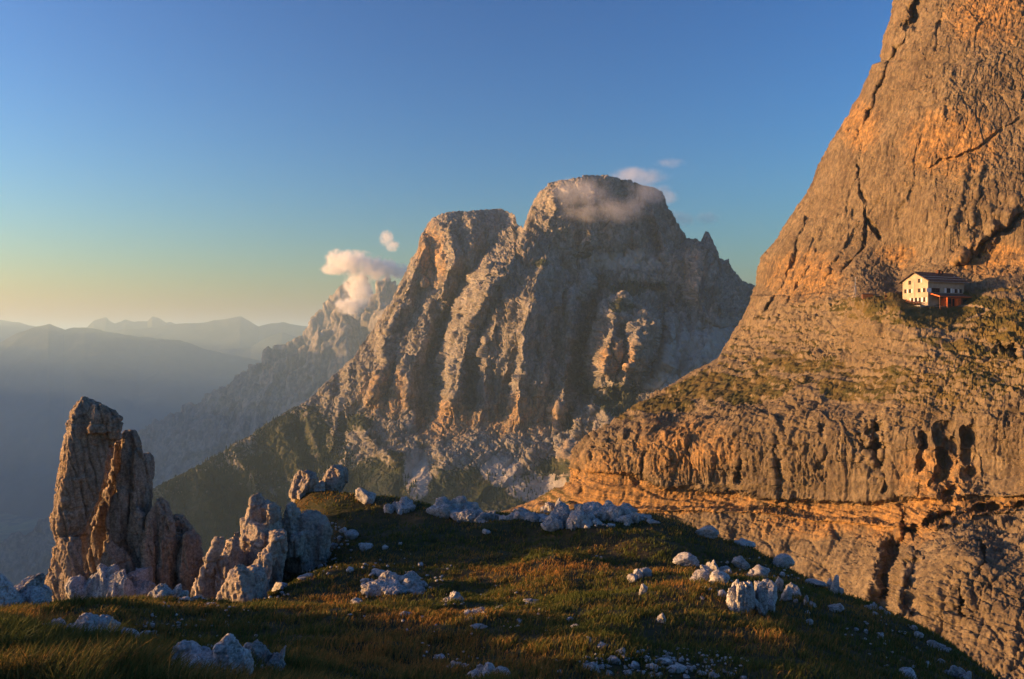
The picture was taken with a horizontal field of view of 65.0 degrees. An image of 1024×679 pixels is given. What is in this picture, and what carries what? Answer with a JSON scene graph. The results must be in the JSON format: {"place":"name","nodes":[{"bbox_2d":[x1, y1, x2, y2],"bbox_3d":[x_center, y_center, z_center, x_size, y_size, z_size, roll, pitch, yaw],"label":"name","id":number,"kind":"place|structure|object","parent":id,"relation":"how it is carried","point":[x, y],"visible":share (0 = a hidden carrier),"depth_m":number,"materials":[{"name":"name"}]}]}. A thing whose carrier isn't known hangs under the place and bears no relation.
{"place":"outdoors","nodes":[
{"label":"outdoors","id":0,"kind":"place"},
{"bbox_2d":[0,511,41,543],"bbox_3d":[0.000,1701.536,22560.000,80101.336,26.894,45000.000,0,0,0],"label":"valley","id":1,"kind":"structure","parent":0,"point":[11,523],"depth_m":7380.51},
{"bbox_2d":[0,317,174,341],"bbox_3d":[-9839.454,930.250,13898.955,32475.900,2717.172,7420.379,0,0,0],"label":"hills","id":2,"kind":"structure","parent":0,"point":[8,329],"depth_m":13835.79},
{"bbox_2d":[0,324,261,518],"bbox_3d":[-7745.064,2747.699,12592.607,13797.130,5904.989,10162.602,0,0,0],"label":"hills","id":3,"kind":"structure","parent":0,"point":[51,375],"depth_m":9490.18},
{"bbox_2d":[0,276,397,585],"bbox_3d":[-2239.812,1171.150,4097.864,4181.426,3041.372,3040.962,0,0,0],"label":"mountain","id":4,"kind":"structure","parent":0,"point":[292,380],"depth_m":4316.55,"materials":[{"name":"grey stone"}]},
{"bbox_2d":[111,316,307,350],"bbox_3d":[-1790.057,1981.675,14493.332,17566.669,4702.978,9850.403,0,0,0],"label":"hills","id":5,"kind":"structure","parent":0,"point":[239,332],"depth_m":12572.58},
{"bbox_2d":[137,275,372,454],"bbox_3d":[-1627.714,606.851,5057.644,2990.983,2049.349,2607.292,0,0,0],"label":"mountain","id":6,"kind":"structure","parent":0,"point":[155,435],"depth_m":5165.11,"materials":[{"name":"grey stone"}]},
{"bbox_2d":[216,332,295,360],"bbox_3d":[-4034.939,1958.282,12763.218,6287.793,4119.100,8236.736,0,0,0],"label":"hills","id":7,"kind":"structure","parent":0,"point":[254,352],"depth_m":11385.72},
{"bbox_2d":[0,0,892,328],"label":"sky","id":8,"kind":"structure","parent":0,"point":[174,161],"materials":[{"name":"blue"}]},
{"bbox_2d":[152,174,754,554],"bbox_3d":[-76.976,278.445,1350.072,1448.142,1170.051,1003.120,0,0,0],"label":"mountain","id":9,"kind":"structure","parent":0,"point":[498,342],"depth_m":1304.11,"materials":[{"name":"grey stone"}]},
{"bbox_2d":[152,280,639,556],"bbox_3d":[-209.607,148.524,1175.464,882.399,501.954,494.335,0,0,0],"label":"forest","id":10,"kind":"object","parent":9,"relation":"on","point":[235,515],"visible":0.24,"depth_m":1271.23,"materials":[{"name":"green plant"}]},
{"bbox_2d":[0,489,1001,678],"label":"ground","id":11,"kind":"structure","parent":0,"point":[344,510],"depth_m":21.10,"materials":[{"name":"green plant"}]},
{"bbox_2d":[0,572,52,607],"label":"boulder","id":12,"kind":"object","parent":11,"relation":"on","point":[29,588],"visible":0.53,"depth_m":12.21,"materials":[{"name":"stone"}]},
{"bbox_2d":[44,612,139,636],"bbox_3d":[-5.339,3.603,9.806,1.522,0.490,0.881,0,0,-10],"label":"boulder","id":13,"kind":"object","parent":11,"relation":"on","point":[90,618],"visible":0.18,"depth_m":9.85,"materials":[{"name":"stone"}]},
{"bbox_2d":[64,563,155,599],"bbox_3d":[-13.861,8.889,27.910,2.962,2.208,1.974,0,0,-29],"label":"boulder","id":14,"kind":"object","parent":11,"relation":"on","point":[113,580],"visible":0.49,"depth_m":27.62,"materials":[{"name":"stone"}]},
{"bbox_2d":[28,396,203,601],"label":"rock tower","id":15,"kind":"structure","parent":11,"relation":"on","point":[104,511],"depth_m":29.30,"materials":[{"name":"stone"}]},
{"bbox_2d":[147,583,188,597],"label":"boulder","id":16,"kind":"object","parent":11,"relation":"on","point":[162,589],"visible":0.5,"depth_m":17.30,"materials":[{"name":"stone"}]},
{"bbox_2d":[191,536,225,599],"bbox_3d":[-9.208,7.341,24.556,0.847,2.708,0.987,0,0,31],"label":"rock slab","id":17,"kind":"object","parent":11,"relation":"on","point":[207,583],"visible":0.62,"depth_m":24.38,"materials":[{"name":"stone"}]},
{"bbox_2d":[171,633,253,673],"bbox_3d":[-2.848,2.917,7.152,1.056,0.584,0.866,0,0,-1],"label":"boulder","id":18,"kind":"object","parent":11,"relation":"on","point":[228,647],"visible":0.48,"depth_m":7.14,"materials":[{"name":"stone"}]},
{"bbox_2d":[216,552,272,601],"bbox_3d":[-7.570,7.031,22.573,1.505,1.900,2.468,0,0,0],"label":"rock outcrop","id":19,"kind":"object","parent":11,"relation":"on","point":[242,582],"visible":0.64,"depth_m":21.71,"materials":[{"name":"stone"}]},
{"bbox_2d":[243,642,251,649],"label":"boulder","id":20,"kind":"object","parent":11,"relation":"on","point":[247,645],"visible":0.08,"depth_m":9.17,"materials":[{"name":"stone"}]},
{"bbox_2d":[220,493,287,591],"bbox_3d":[-8.580,7.709,26.923,2.729,4.990,4.078,0,0,0],"label":"rock outcrop","id":21,"kind":"object","parent":11,"relation":"on","point":[262,532],"visible":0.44,"depth_m":26.48,"materials":[{"name":"stone"}]},
{"bbox_2d":[251,640,285,670],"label":"boulder","id":22,"kind":"object","parent":11,"relation":"on","point":[258,647],"visible":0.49,"depth_m":9.01,"materials":[{"name":"stone"}]},
{"bbox_2d":[271,582,287,591],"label":"boulder","id":23,"kind":"object","parent":11,"relation":"on","point":[277,586],"visible":0.67,"depth_m":23.27,"materials":[{"name":"stone"}]},
{"bbox_2d":[289,469,318,502],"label":"rock outcrop","id":24,"kind":"object","parent":11,"relation":"on","point":[303,483],"visible":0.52,"depth_m":36.56,"materials":[{"name":"stone"}]},
{"bbox_2d":[297,573,313,579],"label":"boulder","id":25,"kind":"object","parent":11,"relation":"on","point":[303,576],"visible":0.75,"depth_m":23.45,"materials":[{"name":"stone"}]},
{"bbox_2d":[282,502,332,579],"bbox_3d":[-7.545,7.286,28.720,2.327,2.993,2.959,0,0,0],"label":"rock outcrop","id":26,"kind":"object","parent":11,"relation":"on","point":[309,533],"visible":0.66,"depth_m":28.33,"materials":[{"name":"stone"}]},
{"bbox_2d":[309,464,348,492],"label":"rock outcrop","id":27,"kind":"object","parent":11,"relation":"on","point":[335,477],"visible":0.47,"depth_m":37.29,"materials":[{"name":"stone"}]},
{"bbox_2d":[339,527,346,532],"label":"stone","id":28,"kind":"object","parent":11,"relation":"on","point":[343,529],"visible":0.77,"depth_m":31.42,"materials":[{"name":"stone"}]},
{"bbox_2d":[344,529,358,539],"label":"boulder","id":29,"kind":"object","parent":11,"relation":"on","point":[352,534],"visible":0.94,"depth_m":30.37,"materials":[{"name":"stone"}]},
{"bbox_2d":[350,598,360,603],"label":"stone","id":30,"kind":"object","parent":11,"relation":"on","point":[356,599],"visible":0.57,"depth_m":20.57,"materials":[{"name":"stone"}]},
{"bbox_2d":[360,578,368,581],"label":"stone","id":31,"kind":"object","parent":11,"relation":"on","point":[364,580],"visible":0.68,"depth_m":22.85,"materials":[{"name":"stone"}]},
{"bbox_2d":[358,542,372,550],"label":"boulder","id":32,"kind":"object","parent":11,"relation":"on","point":[366,546],"visible":0.91,"depth_m":28.35,"materials":[{"name":"stone"}]},
{"bbox_2d":[355,487,376,503],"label":"boulder","id":33,"kind":"object","parent":11,"relation":"on","point":[362,495],"visible":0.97,"depth_m":34.39,"materials":[{"name":"stone"}]},
{"bbox_2d":[371,568,384,576],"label":"boulder","id":34,"kind":"object","parent":11,"relation":"on","point":[378,572],"visible":0.61,"depth_m":23.59,"materials":[{"name":"stone"}]},
{"bbox_2d":[360,570,427,596],"bbox_3d":[-3.196,6.713,21.852,1.843,0.841,1.304,0,0,-10],"label":"boulder","id":35,"kind":"object","parent":11,"relation":"on","point":[390,582],"visible":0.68,"depth_m":21.57,"materials":[{"name":"stone"}]},
{"bbox_2d":[383,496,415,514],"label":"boulder","id":36,"kind":"object","parent":11,"relation":"on","point":[405,504],"visible":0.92,"depth_m":33.08,"materials":[{"name":"stone"}]},
{"bbox_2d":[442,591,464,602],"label":"boulder","id":37,"kind":"object","parent":11,"relation":"on","point":[455,594],"visible":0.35,"depth_m":17.99,"materials":[{"name":"stone"}]},
{"bbox_2d":[425,495,483,521],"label":"boulder","id":38,"kind":"object","parent":11,"relation":"on","point":[459,508],"visible":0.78,"depth_m":32.57,"materials":[{"name":"stone"}]},
{"bbox_2d":[447,660,472,668],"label":"boulder","id":39,"kind":"object","parent":11,"relation":"on","point":[453,661],"visible":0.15,"depth_m":10.51,"materials":[{"name":"stone"}]},
{"bbox_2d":[464,607,485,614],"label":"boulder","id":40,"kind":"object","parent":11,"relation":"on","point":[480,609],"visible":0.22,"depth_m":14.12,"materials":[{"name":"stone"}]},
{"bbox_2d":[470,623,487,628],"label":"boulder","id":41,"kind":"object","parent":11,"relation":"on","point":[477,625],"visible":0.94,"depth_m":12.80,"materials":[{"name":"stone"}]},
{"bbox_2d":[467,510,500,522],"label":"boulder","id":42,"kind":"object","parent":11,"relation":"on","point":[482,516],"visible":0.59,"depth_m":32.01,"materials":[{"name":"stone"}]},
{"bbox_2d":[482,529,490,533],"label":"stone","id":43,"kind":"object","parent":11,"relation":"on","point":[485,531],"visible":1,"depth_m":29.64,"materials":[{"name":"stone"}]},
{"bbox_2d":[471,662,509,676],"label":"boulder","id":44,"kind":"object","parent":11,"relation":"on","point":[486,667],"visible":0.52,"depth_m":9.69,"materials":[{"name":"stone"}]},
{"bbox_2d":[503,507,545,521],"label":"boulder","id":45,"kind":"object","parent":11,"relation":"on","point":[521,512],"visible":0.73,"depth_m":31.06,"materials":[{"name":"stone"}]},
{"bbox_2d":[523,598,538,603],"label":"boulder","id":46,"kind":"object","parent":11,"relation":"on","point":[530,600],"visible":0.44,"depth_m":17.77,"materials":[{"name":"stone"}]},
{"bbox_2d":[538,514,548,517],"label":"stone","id":47,"kind":"object","parent":11,"relation":"on","point":[543,515],"visible":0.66,"depth_m":31.10,"materials":[{"name":"stone"}]},
{"bbox_2d":[540,497,568,512],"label":"boulder","id":48,"kind":"object","parent":11,"relation":"on","point":[548,507],"visible":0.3,"depth_m":34.28,"materials":[{"name":"stone"}]},
{"bbox_2d":[541,502,595,531],"bbox_3d":[2.114,6.551,29.401,2.054,1.226,1.673,0,0,9],"label":"boulder","id":49,"kind":"object","parent":11,"relation":"on","point":[560,516],"visible":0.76,"depth_m":28.93,"materials":[{"name":"stone"}]},
{"bbox_2d":[580,520,587,525],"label":"stone","id":50,"kind":"object","parent":11,"relation":"on","point":[582,522],"visible":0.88,"depth_m":28.68,"materials":[{"name":"stone"}]},
{"bbox_2d":[583,662,607,672],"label":"boulder","id":51,"kind":"object","parent":11,"relation":"on","point":[594,664],"visible":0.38,"depth_m":10.16,"materials":[{"name":"stone"}]},
{"bbox_2d":[592,518,602,524],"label":"stone","id":52,"kind":"object","parent":11,"relation":"on","point":[596,521],"visible":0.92,"depth_m":28.84,"materials":[{"name":"stone"}]},
{"bbox_2d":[597,641,605,648],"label":"stone","id":53,"kind":"object","parent":11,"relation":"on","point":[601,645],"visible":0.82,"depth_m":10.95,"materials":[{"name":"stone"}]},
{"bbox_2d":[582,500,637,521],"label":"boulder","id":54,"kind":"object","parent":11,"relation":"on","point":[608,509],"visible":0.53,"depth_m":30.07,"materials":[{"name":"stone"}]},
{"bbox_2d":[606,655,620,664],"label":"stone","id":55,"kind":"object","parent":11,"relation":"on","point":[615,660],"visible":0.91,"depth_m":10.43,"materials":[{"name":"stone"}]},
{"bbox_2d":[616,648,624,654],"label":"stone","id":56,"kind":"object","parent":11,"relation":"on","point":[620,651],"visible":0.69,"depth_m":10.76,"materials":[{"name":"stone"}]},
{"bbox_2d":[627,574,637,582],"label":"boulder","id":57,"kind":"object","parent":11,"relation":"on","point":[632,577],"visible":0.94,"depth_m":20.15,"materials":[{"name":"stone"}]},
{"bbox_2d":[630,661,639,668],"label":"stone","id":58,"kind":"object","parent":11,"relation":"on","point":[634,664],"visible":0.98,"depth_m":10.39,"materials":[{"name":"stone"}]},
{"bbox_2d":[633,569,642,578],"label":"boulder","id":59,"kind":"object","parent":11,"relation":"on","point":[638,573],"visible":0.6,"depth_m":20.62,"materials":[{"name":"stone"}]},
{"bbox_2d":[619,512,659,523],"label":"boulder","id":60,"kind":"object","parent":11,"relation":"on","point":[635,517],"visible":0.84,"depth_m":29.42,"materials":[{"name":"stone"}]},
{"bbox_2d":[639,583,647,594],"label":"boulder","id":61,"kind":"object","parent":11,"relation":"on","point":[643,589],"visible":0.77,"depth_m":17.08,"materials":[{"name":"stone"}]},
{"bbox_2d":[639,567,651,575],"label":"boulder","id":62,"kind":"object","parent":11,"relation":"on","point":[646,571],"visible":0.74,"depth_m":21.06,"materials":[{"name":"stone"}]},
{"bbox_2d":[645,663,657,670],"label":"stone","id":63,"kind":"object","parent":11,"relation":"on","point":[651,666],"visible":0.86,"depth_m":10.40,"materials":[{"name":"stone"}]},
{"bbox_2d":[656,613,665,622],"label":"boulder","id":64,"kind":"object","parent":11,"relation":"on","point":[662,617],"visible":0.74,"depth_m":13.61,"materials":[{"name":"stone"}]},
{"bbox_2d":[656,657,670,664],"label":"stone","id":65,"kind":"object","parent":11,"relation":"on","point":[666,660],"visible":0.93,"depth_m":10.66,"materials":[{"name":"stone"}]},
{"bbox_2d":[666,663,686,672],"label":"stone","id":66,"kind":"object","parent":11,"relation":"on","point":[679,668],"visible":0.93,"depth_m":10.43,"materials":[{"name":"stone"}]},
{"bbox_2d":[672,552,699,566],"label":"boulder","id":67,"kind":"object","parent":11,"relation":"on","point":[685,558],"visible":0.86,"depth_m":24.63,"materials":[{"name":"stone"}]},
{"bbox_2d":[686,665,693,671],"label":"stone","id":68,"kind":"object","parent":11,"relation":"on","point":[691,669],"visible":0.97,"depth_m":10.57,"materials":[{"name":"stone"}]},
{"bbox_2d":[689,569,709,580],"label":"boulder","id":69,"kind":"object","parent":11,"relation":"on","point":[701,573],"visible":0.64,"depth_m":20.11,"materials":[{"name":"stone"}]},
{"bbox_2d":[695,525,719,538],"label":"boulder","id":70,"kind":"object","parent":11,"relation":"on","point":[710,531],"visible":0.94,"depth_m":29.07,"materials":[{"name":"stone"}]},
{"bbox_2d":[709,672,719,678],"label":"stone","id":71,"kind":"object","parent":11,"relation":"on","point":[715,675],"visible":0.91,"depth_m":10.34,"materials":[{"name":"stone"}]},
{"bbox_2d":[700,560,731,573],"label":"boulder","id":72,"kind":"object","parent":11,"relation":"on","point":[709,566],"visible":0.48,"depth_m":23.86,"materials":[{"name":"stone"}]},
{"bbox_2d":[709,569,729,582],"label":"boulder","id":73,"kind":"object","parent":11,"relation":"on","point":[718,575],"visible":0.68,"depth_m":19.61,"materials":[{"name":"stone"}]},
{"bbox_2d":[717,590,726,596],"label":"stone","id":74,"kind":"object","parent":11,"relation":"on","point":[721,592],"visible":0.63,"depth_m":16.95,"materials":[{"name":"stone"}]},
{"bbox_2d":[731,556,749,569],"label":"boulder","id":75,"kind":"object","parent":11,"relation":"on","point":[740,562],"visible":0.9,"depth_m":25.97,"materials":[{"name":"stone"}]},
{"bbox_2d":[732,538,755,548],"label":"boulder","id":76,"kind":"object","parent":11,"relation":"on","point":[742,541],"visible":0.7,"depth_m":29.37,"materials":[{"name":"stone"}]},
{"bbox_2d":[726,579,768,615],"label":"boulder","id":77,"kind":"object","parent":11,"relation":"on","point":[742,596],"visible":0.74,"depth_m":15.92,"materials":[{"name":"stone"}]},
{"bbox_2d":[747,564,769,577],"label":"boulder","id":78,"kind":"object","parent":11,"relation":"on","point":[758,569],"visible":0.59,"depth_m":23.39,"materials":[{"name":"stone"}]},
{"bbox_2d":[754,578,777,603],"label":"boulder","id":79,"kind":"object","parent":11,"relation":"on","point":[772,589],"visible":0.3,"depth_m":17.63,"materials":[{"name":"stone"}]},
{"bbox_2d":[767,599,774,611],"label":"boulder","id":80,"kind":"object","parent":11,"relation":"on","point":[771,605],"visible":0.4,"depth_m":16.56,"materials":[{"name":"stone"}]},
{"bbox_2d":[775,576,783,591],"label":"boulder","id":81,"kind":"object","parent":11,"relation":"on","point":[779,582],"visible":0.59,"depth_m":19.67,"materials":[{"name":"stone"}]},
{"bbox_2d":[773,553,794,568],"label":"boulder","id":82,"kind":"object","parent":11,"relation":"on","point":[781,560],"visible":0.8,"depth_m":27.93,"materials":[{"name":"stone"}]},
{"bbox_2d":[780,587,791,600],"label":"boulder","id":83,"kind":"object","parent":11,"relation":"on","point":[786,593],"visible":0.85,"depth_m":18.44,"materials":[{"name":"stone"}]},
{"bbox_2d":[786,582,800,596],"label":"boulder","id":84,"kind":"object","parent":11,"relation":"on","point":[794,588],"visible":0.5,"depth_m":19.36,"materials":[{"name":"stone"}]},
{"bbox_2d":[804,595,808,605],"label":"stone","id":85,"kind":"object","parent":11,"relation":"on","point":[806,598],"visible":0.69,"depth_m":18.10,"materials":[{"name":"stone"}]},
{"bbox_2d":[805,578,826,587],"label":"boulder","id":86,"kind":"object","parent":11,"relation":"on","point":[819,583],"visible":0.78,"depth_m":25.31,"materials":[{"name":"stone"}]},
{"bbox_2d":[827,578,831,589],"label":"stone","id":87,"kind":"object","parent":11,"relation":"on","point":[829,582],"visible":0.61,"depth_m":25.66,"materials":[{"name":"stone"}]},
{"bbox_2d":[830,575,839,592],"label":"boulder","id":88,"kind":"object","parent":11,"relation":"on","point":[835,586],"visible":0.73,"depth_m":23.55,"materials":[{"name":"stone"}]},
{"bbox_2d":[828,603,843,611],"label":"boulder","id":89,"kind":"object","parent":11,"relation":"on","point":[837,607],"visible":0.97,"depth_m":18.16,"materials":[{"name":"stone"}]},
{"bbox_2d":[864,602,890,613],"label":"boulder","id":90,"kind":"object","parent":11,"relation":"on","point":[873,605],"visible":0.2,"depth_m":21.52,"materials":[{"name":"stone"}]},
{"bbox_2d":[899,667,916,678],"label":"boulder","id":91,"kind":"object","parent":11,"relation":"on","point":[908,670],"visible":0.74,"depth_m":13.36,"materials":[{"name":"stone"}]},
{"bbox_2d":[914,631,923,638],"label":"stone","id":92,"kind":"object","parent":11,"relation":"on","point":[917,633],"visible":0.83,"depth_m":18.32,"materials":[{"name":"stone"}]},
{"bbox_2d":[927,640,950,652],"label":"boulder","id":93,"kind":"object","parent":11,"relation":"on","point":[934,643],"visible":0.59,"depth_m":17.88,"materials":[{"name":"stone"}]},
{"bbox_2d":[944,665,971,678],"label":"boulder","id":94,"kind":"object","parent":11,"relation":"on","point":[955,671],"visible":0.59,"depth_m":15.62,"materials":[{"name":"stone"}]},
{"bbox_2d":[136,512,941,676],"bbox_3d":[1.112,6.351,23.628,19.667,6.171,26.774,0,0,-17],"label":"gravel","id":95,"kind":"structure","parent":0,"point":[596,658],"depth_m":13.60,"materials":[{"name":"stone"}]},
{"bbox_2d":[501,0,1023,678],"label":"cliff","id":96,"kind":"structure","parent":0,"point":[817,420],"depth_m":255.04,"materials":[{"name":"stone"}]},
{"bbox_2d":[860,293,873,298],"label":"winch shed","id":97,"kind":"structure","parent":96,"relation":"on","point":[865,295],"depth_m":266.47,"materials":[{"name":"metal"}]},
{"bbox_2d":[898,270,971,308],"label":"mountain hut","id":98,"kind":"object","parent":96,"relation":"on","point":[938,287],"visible":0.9,"depth_m":250.81,"materials":[{"name":"paint"}]},
{"bbox_2d":[927,288,939,292],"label":"window","id":99,"kind":"structure","parent":98,"relation":"in","point":[936,290],"depth_m":249.11,"materials":[{"name":"glass"}]},
{"bbox_2d":[944,288,951,292],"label":"window","id":100,"kind":"structure","parent":98,"relation":"in","point":[946,290],"depth_m":251.59,"materials":[{"name":"white glass"}]}
]}

